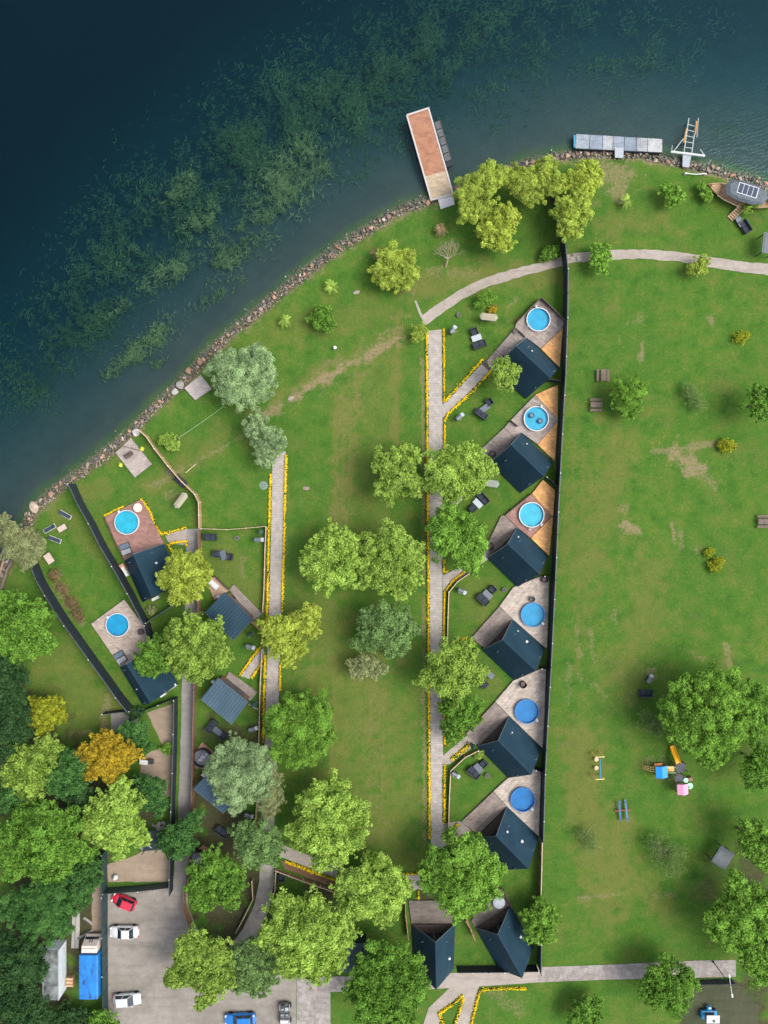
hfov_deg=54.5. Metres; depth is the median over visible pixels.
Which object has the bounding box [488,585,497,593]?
armchair
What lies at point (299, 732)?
broadleaf tree
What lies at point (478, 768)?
coffee table
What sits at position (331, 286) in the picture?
palm
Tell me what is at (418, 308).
path
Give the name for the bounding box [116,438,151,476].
platform
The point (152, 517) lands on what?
flower border
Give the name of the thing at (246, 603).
strip deck
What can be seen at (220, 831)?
garden sofa
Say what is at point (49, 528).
sun lounger
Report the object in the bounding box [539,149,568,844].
dark fence
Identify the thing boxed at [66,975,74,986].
wooden crate
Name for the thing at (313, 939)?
broadleaf tree
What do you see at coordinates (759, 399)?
broadleaf tree
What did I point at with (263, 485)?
drain cover
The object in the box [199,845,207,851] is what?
tub deck
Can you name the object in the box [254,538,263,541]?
barbecue grill
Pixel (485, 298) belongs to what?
broadleaf tree
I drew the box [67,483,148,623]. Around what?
dark fence
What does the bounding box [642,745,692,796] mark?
play tower
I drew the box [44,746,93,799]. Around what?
broadleaf tree
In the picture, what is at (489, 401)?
armchair
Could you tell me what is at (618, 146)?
grey pontoon
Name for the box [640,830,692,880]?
broadleaf tree
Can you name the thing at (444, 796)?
flower border
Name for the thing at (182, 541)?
flower border
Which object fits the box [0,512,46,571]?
broadleaf tree
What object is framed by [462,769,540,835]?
pool deck
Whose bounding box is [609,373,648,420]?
broadleaf tree
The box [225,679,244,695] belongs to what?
sliding window
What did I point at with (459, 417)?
barbecue grill
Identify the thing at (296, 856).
path
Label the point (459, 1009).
flower border
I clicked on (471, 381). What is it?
path
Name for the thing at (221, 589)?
corner deck
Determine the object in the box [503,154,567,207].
broadleaf tree
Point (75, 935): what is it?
concrete edging
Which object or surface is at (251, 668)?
path
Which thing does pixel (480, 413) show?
garden sofa
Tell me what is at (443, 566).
flower border
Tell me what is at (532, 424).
round pool
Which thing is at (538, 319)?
round pool
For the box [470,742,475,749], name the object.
closed parasol
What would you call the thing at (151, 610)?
broadleaf shrub
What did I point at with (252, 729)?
barbecue grill
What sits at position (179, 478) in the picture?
brown fence
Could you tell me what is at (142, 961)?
car park
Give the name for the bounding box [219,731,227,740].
armchair
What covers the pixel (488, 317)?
garden swing
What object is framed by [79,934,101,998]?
parked lorry
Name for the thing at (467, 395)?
flower border
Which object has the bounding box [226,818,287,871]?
broadleaf tree
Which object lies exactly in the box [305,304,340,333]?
round bush
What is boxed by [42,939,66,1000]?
storage container
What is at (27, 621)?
broadleaf tree
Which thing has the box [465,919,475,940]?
fence
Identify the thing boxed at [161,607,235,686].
broadleaf tree
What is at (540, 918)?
broadleaf tree
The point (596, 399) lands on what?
picnic table
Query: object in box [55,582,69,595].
dry stalks
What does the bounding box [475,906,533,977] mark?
frame cabin
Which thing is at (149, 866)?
terrace ground
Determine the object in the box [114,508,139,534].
round pool
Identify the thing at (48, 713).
broadleaf tree
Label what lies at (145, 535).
pool deck
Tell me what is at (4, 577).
driftwood log
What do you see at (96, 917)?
terrace ground
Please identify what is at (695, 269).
broadleaf tree
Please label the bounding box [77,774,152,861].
broadleaf tree
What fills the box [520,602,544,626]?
round pool
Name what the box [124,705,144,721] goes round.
broadleaf shrub
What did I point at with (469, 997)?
path
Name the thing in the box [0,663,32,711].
broadleaf tree
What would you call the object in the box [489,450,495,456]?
round chair
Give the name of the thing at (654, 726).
bush
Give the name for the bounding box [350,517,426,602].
broadleaf tree
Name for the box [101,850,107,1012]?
dark fence
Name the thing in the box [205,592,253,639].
ribbed roof cabin
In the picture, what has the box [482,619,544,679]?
frame cabin
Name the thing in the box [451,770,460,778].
barbecue grill
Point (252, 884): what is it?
fence
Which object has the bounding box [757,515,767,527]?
picnic table
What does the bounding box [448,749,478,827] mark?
fence
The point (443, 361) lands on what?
flower border
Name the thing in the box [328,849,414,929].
broadleaf tree
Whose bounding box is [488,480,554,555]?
pool deck
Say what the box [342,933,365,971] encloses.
ribbed roof cabin
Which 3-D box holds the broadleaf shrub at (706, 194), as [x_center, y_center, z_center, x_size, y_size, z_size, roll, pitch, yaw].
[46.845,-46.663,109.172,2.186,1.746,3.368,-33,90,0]
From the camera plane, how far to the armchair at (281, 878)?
109.39 m
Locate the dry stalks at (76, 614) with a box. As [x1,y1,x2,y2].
[70,606,84,623]
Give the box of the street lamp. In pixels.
[712,960,732,997]
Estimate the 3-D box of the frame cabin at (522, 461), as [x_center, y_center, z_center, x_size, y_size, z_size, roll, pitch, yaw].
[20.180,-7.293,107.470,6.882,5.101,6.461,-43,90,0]
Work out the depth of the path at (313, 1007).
109.96 m
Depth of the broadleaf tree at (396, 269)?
106.59 m
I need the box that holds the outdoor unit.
[121,566,129,576]
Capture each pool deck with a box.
[91,599,152,665]
[104,499,164,559]
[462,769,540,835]
[466,669,545,747]
[472,576,548,647]
[481,385,557,460]
[482,297,564,369]
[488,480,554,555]
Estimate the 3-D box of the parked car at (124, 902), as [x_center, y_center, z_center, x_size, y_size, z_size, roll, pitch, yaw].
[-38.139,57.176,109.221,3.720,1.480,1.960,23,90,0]
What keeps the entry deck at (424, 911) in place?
on the ground at (660, 494)
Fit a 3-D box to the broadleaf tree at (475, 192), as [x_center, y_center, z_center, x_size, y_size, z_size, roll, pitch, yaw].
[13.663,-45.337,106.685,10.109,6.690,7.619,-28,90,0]
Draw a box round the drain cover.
[259,481,267,489]
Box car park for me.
[108,888,295,1023]
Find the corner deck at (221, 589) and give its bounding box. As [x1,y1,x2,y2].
[208,576,228,599]
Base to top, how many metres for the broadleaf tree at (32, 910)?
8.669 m
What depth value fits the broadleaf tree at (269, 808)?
105.60 m
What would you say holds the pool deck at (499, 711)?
on the ground at (660, 494)
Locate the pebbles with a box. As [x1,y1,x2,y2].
[0,148,766,579]
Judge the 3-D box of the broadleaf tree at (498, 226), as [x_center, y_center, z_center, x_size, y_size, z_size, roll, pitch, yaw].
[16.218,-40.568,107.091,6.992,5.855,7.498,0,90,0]
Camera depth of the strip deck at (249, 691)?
109.75 m
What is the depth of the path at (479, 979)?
109.96 m
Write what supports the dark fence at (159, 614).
on the ground at (660, 494)
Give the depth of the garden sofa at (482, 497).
109.39 m
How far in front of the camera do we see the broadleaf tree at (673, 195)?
107.72 m
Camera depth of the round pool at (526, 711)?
109.59 m
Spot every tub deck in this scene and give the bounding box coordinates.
[195,742,215,768]
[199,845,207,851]
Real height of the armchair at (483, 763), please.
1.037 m
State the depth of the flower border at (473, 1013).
109.82 m
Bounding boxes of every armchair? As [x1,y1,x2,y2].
[212,550,219,557]
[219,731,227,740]
[225,553,233,560]
[278,873,284,882]
[468,504,476,512]
[470,326,478,335]
[479,759,488,768]
[481,680,489,689]
[484,397,493,406]
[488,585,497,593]
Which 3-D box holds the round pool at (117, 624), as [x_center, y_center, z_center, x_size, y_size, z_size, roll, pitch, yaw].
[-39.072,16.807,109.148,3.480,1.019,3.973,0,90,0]
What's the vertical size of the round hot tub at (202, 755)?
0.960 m
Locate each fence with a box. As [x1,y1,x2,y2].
[30,562,132,711]
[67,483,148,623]
[101,697,174,714]
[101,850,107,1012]
[102,882,168,894]
[137,429,201,527]
[144,622,152,639]
[145,600,181,623]
[168,696,177,896]
[182,530,200,928]
[200,526,265,529]
[235,878,254,933]
[255,648,263,825]
[262,527,266,611]
[273,871,276,895]
[275,868,334,892]
[405,903,408,939]
[447,572,469,641]
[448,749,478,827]
[456,964,538,973]
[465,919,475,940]
[537,945,541,975]
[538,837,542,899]
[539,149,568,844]
[544,477,557,486]
[546,379,561,382]
[699,979,735,985]
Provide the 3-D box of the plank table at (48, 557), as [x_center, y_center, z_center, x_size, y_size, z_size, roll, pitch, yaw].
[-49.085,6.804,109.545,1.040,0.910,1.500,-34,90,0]
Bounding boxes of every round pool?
[106,613,129,638]
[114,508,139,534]
[510,787,534,811]
[514,699,538,723]
[519,502,543,529]
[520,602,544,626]
[523,405,548,430]
[524,305,550,331]
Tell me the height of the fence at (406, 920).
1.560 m
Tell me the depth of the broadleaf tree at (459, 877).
102.40 m
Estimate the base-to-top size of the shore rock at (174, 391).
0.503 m
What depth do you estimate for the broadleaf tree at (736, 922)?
102.69 m
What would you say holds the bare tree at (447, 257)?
on the ground at (660, 494)
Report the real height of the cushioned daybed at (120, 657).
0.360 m
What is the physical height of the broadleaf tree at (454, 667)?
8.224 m
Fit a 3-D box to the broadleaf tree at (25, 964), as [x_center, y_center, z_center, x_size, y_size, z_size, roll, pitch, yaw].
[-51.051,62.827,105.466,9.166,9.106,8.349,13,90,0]
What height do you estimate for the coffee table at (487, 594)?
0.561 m
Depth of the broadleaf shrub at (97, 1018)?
107.31 m
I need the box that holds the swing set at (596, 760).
[591,751,604,779]
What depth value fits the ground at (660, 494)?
110.00 m
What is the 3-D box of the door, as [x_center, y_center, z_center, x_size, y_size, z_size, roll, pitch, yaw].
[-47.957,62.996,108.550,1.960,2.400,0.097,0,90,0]
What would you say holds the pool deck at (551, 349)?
on the ground at (660, 494)
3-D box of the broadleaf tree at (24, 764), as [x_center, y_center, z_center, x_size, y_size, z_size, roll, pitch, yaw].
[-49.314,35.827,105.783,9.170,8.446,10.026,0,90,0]
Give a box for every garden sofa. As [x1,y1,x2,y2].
[173,474,187,487]
[203,533,216,540]
[204,718,218,733]
[214,824,228,838]
[466,765,480,780]
[472,339,486,349]
[474,407,488,420]
[476,492,489,505]
[476,592,489,606]
[638,689,652,697]
[739,218,752,234]
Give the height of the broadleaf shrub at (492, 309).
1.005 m
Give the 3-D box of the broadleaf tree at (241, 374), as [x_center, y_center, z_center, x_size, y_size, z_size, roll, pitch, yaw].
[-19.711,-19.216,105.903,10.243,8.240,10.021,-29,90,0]
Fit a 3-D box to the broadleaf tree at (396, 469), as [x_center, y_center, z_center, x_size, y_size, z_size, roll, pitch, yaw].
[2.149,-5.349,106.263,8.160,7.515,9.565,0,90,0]
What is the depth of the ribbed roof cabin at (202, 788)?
107.29 m
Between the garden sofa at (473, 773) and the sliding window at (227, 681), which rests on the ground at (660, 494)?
the garden sofa at (473, 773)
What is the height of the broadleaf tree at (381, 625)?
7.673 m
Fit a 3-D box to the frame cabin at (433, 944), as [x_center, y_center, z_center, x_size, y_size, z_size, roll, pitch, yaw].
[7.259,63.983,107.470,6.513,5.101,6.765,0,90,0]
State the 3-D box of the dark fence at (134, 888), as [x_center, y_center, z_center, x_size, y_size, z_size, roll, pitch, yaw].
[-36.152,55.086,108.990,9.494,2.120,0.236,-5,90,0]
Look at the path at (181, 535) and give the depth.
109.97 m
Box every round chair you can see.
[488,543,493,549]
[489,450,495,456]
[519,681,526,688]
[541,576,548,582]
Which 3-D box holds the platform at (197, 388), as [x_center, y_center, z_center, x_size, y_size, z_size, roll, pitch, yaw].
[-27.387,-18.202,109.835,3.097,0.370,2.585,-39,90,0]
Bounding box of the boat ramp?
[670,118,704,166]
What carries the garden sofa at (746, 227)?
on the ground at (660, 494)
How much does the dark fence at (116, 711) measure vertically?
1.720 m
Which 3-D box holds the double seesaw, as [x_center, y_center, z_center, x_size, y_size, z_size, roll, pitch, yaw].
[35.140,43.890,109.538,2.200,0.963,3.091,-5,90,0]
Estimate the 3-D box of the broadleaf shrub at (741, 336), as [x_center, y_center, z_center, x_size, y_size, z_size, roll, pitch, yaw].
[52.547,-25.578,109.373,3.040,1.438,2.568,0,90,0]
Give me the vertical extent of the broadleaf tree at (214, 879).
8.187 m
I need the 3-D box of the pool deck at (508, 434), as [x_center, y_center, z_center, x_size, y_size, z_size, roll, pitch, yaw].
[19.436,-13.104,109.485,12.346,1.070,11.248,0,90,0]
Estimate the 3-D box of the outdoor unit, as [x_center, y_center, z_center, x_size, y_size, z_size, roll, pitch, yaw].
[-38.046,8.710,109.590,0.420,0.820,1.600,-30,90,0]
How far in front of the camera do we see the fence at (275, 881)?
108.84 m
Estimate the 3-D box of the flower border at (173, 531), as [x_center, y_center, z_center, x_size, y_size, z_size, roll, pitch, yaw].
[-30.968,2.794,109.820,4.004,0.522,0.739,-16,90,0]
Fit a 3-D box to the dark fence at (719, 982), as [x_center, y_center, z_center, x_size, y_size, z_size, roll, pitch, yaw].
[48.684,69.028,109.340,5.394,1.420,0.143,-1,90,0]
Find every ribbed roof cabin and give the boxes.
[194,772,229,813]
[201,675,248,724]
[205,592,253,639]
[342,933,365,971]
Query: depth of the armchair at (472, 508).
109.39 m
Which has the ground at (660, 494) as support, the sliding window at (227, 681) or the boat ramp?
the boat ramp
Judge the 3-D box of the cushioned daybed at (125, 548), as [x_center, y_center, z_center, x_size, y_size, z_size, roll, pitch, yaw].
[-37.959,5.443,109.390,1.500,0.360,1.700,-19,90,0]
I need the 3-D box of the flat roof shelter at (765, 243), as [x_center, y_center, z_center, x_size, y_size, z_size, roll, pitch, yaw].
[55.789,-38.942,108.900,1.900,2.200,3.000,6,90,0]
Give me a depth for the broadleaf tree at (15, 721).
103.72 m
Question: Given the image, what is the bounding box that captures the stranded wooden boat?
[707,180,767,209]
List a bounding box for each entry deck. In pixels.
[409,900,452,922]
[471,886,511,926]
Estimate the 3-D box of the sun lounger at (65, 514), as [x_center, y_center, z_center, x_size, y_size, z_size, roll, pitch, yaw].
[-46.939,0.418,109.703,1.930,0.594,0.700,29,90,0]
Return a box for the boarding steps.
[727,205,743,220]
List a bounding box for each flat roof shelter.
[706,840,734,869]
[755,232,767,257]
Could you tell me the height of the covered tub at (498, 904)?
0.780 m
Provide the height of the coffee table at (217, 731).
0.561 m
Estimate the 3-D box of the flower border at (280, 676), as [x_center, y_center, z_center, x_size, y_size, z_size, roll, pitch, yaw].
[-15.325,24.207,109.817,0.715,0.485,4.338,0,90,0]
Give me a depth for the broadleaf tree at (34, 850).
102.42 m
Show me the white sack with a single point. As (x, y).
(115, 877)
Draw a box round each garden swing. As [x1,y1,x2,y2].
[174,493,191,508]
[479,313,497,325]
[485,480,498,487]
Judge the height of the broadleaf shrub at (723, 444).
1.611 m
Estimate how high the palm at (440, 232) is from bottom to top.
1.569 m
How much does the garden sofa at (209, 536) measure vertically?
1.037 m
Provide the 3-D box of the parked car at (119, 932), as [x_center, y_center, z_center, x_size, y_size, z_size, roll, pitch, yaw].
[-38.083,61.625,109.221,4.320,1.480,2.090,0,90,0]
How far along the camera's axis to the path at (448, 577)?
109.97 m
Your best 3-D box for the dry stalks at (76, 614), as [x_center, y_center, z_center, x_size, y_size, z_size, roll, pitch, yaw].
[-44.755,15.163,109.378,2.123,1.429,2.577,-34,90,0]
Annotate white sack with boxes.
[112,874,118,879]
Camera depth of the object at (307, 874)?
109.97 m
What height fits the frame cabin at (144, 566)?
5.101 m
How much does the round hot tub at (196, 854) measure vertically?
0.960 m
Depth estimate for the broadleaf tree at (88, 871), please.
104.69 m
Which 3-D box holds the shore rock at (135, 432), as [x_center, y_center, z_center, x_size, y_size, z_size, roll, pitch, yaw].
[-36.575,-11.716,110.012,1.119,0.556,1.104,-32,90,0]
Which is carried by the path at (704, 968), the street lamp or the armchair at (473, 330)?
the street lamp
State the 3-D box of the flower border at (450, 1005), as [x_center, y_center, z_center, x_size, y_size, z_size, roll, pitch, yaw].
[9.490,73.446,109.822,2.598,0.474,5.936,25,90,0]
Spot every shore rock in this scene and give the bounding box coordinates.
[29,501,38,512]
[132,429,139,436]
[171,388,177,394]
[176,381,183,388]
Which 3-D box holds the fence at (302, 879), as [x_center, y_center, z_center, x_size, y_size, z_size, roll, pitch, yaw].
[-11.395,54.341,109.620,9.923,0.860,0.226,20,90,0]
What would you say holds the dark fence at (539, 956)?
on the ground at (660, 494)
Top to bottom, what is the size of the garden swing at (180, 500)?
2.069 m
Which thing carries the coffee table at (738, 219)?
on the ground at (660, 494)
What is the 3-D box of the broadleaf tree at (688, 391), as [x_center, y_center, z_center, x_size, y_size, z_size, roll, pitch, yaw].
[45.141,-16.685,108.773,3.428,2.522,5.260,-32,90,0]
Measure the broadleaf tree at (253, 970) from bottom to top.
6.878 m
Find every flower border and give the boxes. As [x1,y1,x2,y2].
[104,505,123,516]
[140,498,162,533]
[161,525,186,535]
[168,540,187,546]
[239,645,262,675]
[250,658,263,678]
[261,654,266,741]
[264,474,271,633]
[278,664,281,690]
[280,454,287,611]
[285,860,337,882]
[401,871,420,874]
[416,889,419,899]
[425,333,431,838]
[437,994,463,1023]
[441,764,447,823]
[442,328,445,401]
[442,424,445,451]
[442,559,448,572]
[442,571,465,642]
[442,700,445,744]
[443,370,490,421]
[445,358,482,401]
[450,742,469,760]
[452,997,463,1023]
[469,986,526,1023]
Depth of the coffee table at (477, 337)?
109.44 m
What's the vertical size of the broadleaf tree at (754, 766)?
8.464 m
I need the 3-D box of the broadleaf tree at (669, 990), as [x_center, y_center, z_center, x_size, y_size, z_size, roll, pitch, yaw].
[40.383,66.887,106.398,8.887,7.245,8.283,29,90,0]
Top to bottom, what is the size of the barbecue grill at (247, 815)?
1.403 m
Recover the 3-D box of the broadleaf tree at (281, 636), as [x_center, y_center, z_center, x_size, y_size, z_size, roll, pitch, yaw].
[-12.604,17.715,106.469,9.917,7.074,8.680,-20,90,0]
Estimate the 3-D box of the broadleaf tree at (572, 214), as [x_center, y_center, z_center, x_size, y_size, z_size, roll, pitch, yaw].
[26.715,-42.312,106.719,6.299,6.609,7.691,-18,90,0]
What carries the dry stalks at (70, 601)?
on the ground at (660, 494)
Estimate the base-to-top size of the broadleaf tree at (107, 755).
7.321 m
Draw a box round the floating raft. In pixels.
[434,120,452,167]
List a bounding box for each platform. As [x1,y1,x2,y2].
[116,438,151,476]
[185,375,210,399]
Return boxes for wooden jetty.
[406,107,453,208]
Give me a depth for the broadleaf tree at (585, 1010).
106.80 m
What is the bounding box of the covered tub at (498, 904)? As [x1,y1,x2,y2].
[493,895,504,908]
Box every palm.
[279,315,290,327]
[324,280,338,294]
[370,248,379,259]
[434,223,448,235]
[619,193,632,208]
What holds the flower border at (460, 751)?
on the ground at (660, 494)
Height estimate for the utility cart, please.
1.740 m
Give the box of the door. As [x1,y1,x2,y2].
[44,940,64,949]
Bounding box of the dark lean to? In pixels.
[141,830,162,854]
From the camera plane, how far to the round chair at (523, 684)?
109.14 m
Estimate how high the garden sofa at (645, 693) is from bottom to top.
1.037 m
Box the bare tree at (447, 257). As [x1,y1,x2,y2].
[434,237,465,266]
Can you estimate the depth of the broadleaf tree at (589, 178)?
105.67 m
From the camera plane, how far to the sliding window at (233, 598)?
108.74 m
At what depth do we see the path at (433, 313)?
109.96 m
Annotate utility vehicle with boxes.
[279,1002,291,1023]
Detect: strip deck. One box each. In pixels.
[226,672,256,700]
[229,585,261,619]
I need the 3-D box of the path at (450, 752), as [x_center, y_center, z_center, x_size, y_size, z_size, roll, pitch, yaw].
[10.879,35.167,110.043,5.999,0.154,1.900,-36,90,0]
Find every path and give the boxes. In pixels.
[165,529,186,544]
[173,528,200,889]
[230,451,285,948]
[242,647,264,678]
[279,845,407,877]
[297,976,352,991]
[297,990,329,1023]
[408,329,442,889]
[415,300,425,324]
[421,249,767,323]
[423,984,475,1023]
[425,966,537,989]
[442,364,491,416]
[443,549,492,589]
[443,735,476,763]
[443,821,470,846]
[456,986,478,1023]
[538,960,735,981]
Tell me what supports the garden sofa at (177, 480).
on the ground at (660, 494)
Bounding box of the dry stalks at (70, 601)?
[65,594,78,609]
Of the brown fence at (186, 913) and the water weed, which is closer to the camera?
the brown fence at (186, 913)
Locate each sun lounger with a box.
[43,524,56,533]
[48,535,61,543]
[58,510,71,519]
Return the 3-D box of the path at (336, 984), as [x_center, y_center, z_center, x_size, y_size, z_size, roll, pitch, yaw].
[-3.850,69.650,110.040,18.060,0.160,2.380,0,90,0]
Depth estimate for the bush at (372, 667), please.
106.56 m
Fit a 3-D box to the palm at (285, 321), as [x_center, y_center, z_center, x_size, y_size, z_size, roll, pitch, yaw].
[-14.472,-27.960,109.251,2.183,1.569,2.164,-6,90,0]
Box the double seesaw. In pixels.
[615,799,629,820]
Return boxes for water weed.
[0,0,750,448]
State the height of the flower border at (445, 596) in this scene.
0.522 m
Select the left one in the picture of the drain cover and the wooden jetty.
the drain cover
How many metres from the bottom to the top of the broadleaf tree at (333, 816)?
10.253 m
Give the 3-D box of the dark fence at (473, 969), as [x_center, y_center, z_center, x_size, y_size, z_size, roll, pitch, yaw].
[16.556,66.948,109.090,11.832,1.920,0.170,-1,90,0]
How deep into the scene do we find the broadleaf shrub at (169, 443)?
108.62 m
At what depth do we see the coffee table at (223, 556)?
109.44 m
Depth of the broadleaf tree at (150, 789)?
105.10 m
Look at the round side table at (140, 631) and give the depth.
109.23 m
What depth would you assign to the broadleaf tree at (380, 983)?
102.29 m
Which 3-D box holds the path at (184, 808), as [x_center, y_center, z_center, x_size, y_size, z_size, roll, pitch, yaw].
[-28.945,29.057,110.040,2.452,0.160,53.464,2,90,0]
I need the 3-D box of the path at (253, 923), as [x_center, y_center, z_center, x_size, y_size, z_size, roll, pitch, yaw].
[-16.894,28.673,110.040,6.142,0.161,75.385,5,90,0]
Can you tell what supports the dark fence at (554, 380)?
on the ground at (660, 494)
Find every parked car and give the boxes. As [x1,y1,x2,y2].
[110,924,138,939]
[111,893,137,911]
[112,990,141,1007]
[225,1010,255,1023]
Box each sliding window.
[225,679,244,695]
[231,596,249,613]
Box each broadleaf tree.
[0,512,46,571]
[0,588,58,665]
[0,652,22,674]
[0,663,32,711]
[0,697,35,763]
[0,732,64,804]
[0,777,40,816]
[0,798,100,884]
[0,875,93,947]
[0,927,49,990]
[0,980,52,1023]
[27,693,69,736]
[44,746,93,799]
[57,781,96,817]
[66,853,104,893]
[73,728,145,785]
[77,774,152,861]
[114,720,155,754]
[131,772,171,818]
[133,632,174,678]
[155,547,213,605]
[155,807,206,861]
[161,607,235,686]
[162,921,237,1012]
[182,842,250,913]
[202,730,276,816]
[203,341,278,413]
[222,931,281,998]
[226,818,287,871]
[241,406,287,469]
[251,884,362,990]
[254,602,322,669]
[257,765,286,820]
[262,687,337,770]
[283,767,372,873]
[298,517,365,597]
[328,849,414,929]
[340,938,431,1023]
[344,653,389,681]
[349,598,421,659]
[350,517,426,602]
[366,239,421,294]
[370,441,426,506]
[410,322,429,343]
[411,635,489,707]
[415,824,508,925]
[422,440,499,505]
[424,500,489,579]
[437,694,485,744]
[451,158,510,224]
[473,201,521,253]
[473,288,497,310]
[488,355,521,393]
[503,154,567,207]
[518,895,561,946]
[547,185,594,242]
[564,158,605,198]
[565,993,603,1023]
[574,822,601,853]
[588,242,613,274]
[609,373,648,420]
[635,951,701,1020]
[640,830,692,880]
[656,661,763,770]
[657,183,686,207]
[682,381,706,415]
[686,253,710,276]
[700,868,767,990]
[727,673,767,748]
[735,816,767,873]
[738,383,767,422]
[739,737,767,792]
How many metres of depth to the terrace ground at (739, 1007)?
109.98 m
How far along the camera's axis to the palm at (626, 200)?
108.68 m
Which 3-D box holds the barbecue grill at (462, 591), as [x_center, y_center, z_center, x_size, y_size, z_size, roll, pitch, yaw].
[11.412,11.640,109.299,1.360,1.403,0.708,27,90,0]
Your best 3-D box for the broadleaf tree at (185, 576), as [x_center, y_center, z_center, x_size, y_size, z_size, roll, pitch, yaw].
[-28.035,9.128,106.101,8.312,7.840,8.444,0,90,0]
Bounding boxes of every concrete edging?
[71,914,79,948]
[77,929,93,938]
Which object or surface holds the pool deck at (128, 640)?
on the ground at (660, 494)
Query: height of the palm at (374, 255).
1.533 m
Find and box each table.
[43,553,55,563]
[57,524,66,532]
[133,503,141,511]
[137,629,143,634]
[209,580,218,589]
[212,726,221,735]
[220,550,226,560]
[471,334,481,341]
[473,498,482,508]
[473,763,483,773]
[479,404,490,411]
[482,590,492,599]
[487,671,494,678]
[590,398,602,410]
[597,369,609,380]
[734,216,742,227]
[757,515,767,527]
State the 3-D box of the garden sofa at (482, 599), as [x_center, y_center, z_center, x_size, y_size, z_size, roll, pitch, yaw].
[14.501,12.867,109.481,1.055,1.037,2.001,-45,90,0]
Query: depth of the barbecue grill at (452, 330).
108.70 m
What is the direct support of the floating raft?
on the water
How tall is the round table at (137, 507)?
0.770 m
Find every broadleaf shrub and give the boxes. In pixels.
[48,999,92,1023]
[86,1008,119,1023]
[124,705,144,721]
[146,606,156,615]
[157,432,180,450]
[158,742,171,755]
[474,750,483,759]
[488,305,496,313]
[539,244,561,262]
[696,181,712,203]
[703,547,716,557]
[707,556,725,573]
[716,437,737,453]
[732,330,750,345]
[742,203,760,213]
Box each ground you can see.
[0,0,767,1023]
[91,883,101,946]
[107,849,168,881]
[111,712,137,732]
[139,704,172,797]
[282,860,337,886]
[680,978,758,1023]
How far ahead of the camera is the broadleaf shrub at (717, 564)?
109.06 m
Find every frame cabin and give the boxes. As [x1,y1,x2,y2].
[120,659,177,704]
[124,543,169,601]
[411,923,454,989]
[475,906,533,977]
[476,807,538,869]
[478,716,541,777]
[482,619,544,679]
[487,527,547,586]
[493,433,552,492]
[505,338,559,398]
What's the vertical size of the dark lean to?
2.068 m
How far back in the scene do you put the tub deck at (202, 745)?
109.75 m
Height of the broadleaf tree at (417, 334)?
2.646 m
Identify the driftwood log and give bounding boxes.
[0,558,5,573]
[0,560,11,589]
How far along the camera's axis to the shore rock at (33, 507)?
109.76 m
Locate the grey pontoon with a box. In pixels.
[573,134,661,157]
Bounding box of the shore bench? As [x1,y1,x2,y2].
[123,451,133,458]
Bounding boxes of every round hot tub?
[188,849,203,866]
[193,748,211,767]
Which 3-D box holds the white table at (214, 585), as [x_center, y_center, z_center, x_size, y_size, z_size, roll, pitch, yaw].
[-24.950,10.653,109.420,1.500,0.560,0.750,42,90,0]
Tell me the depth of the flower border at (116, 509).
109.78 m
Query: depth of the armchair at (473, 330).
109.39 m
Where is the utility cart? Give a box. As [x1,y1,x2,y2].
[700,1005,719,1022]
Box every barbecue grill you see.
[244,811,253,818]
[245,643,254,649]
[248,726,257,732]
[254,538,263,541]
[449,325,456,334]
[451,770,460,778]
[455,412,463,420]
[457,587,466,594]
[645,674,653,683]
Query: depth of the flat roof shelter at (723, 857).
107.70 m
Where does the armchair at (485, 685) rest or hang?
on the ground at (660, 494)
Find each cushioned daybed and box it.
[113,650,127,664]
[119,542,131,555]
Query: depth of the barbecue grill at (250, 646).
108.73 m
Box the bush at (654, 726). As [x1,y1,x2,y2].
[635,707,666,737]
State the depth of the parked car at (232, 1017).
109.07 m
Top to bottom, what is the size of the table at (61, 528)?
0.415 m
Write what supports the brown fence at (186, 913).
on the ground at (660, 494)
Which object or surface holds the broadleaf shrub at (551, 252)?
on the ground at (660, 494)
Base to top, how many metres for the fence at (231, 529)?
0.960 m
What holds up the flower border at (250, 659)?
on the ground at (660, 494)
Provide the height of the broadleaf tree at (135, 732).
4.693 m
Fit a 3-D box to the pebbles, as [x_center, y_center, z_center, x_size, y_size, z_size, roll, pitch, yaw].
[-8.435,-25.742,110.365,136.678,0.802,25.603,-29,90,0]
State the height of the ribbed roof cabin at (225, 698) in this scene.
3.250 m
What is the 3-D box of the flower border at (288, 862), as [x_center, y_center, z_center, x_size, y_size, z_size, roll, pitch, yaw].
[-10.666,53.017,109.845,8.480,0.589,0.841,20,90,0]
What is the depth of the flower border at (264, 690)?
109.80 m
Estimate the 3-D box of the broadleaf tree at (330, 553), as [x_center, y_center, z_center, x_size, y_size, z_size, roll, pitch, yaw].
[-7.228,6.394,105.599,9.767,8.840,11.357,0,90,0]
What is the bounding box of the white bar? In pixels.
[684,172,706,175]
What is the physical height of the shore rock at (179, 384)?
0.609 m
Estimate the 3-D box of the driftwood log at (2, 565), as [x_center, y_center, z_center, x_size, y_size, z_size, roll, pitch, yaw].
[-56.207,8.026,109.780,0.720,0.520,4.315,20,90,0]
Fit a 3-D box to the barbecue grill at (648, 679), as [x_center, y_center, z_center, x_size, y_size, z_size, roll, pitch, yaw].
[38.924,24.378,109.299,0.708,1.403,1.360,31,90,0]
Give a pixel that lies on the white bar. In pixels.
(685, 173)
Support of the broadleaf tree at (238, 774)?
on the ground at (660, 494)
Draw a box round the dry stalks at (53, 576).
[48,568,60,582]
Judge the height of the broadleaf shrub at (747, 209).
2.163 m
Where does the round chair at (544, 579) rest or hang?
on the pool deck at (499, 619)

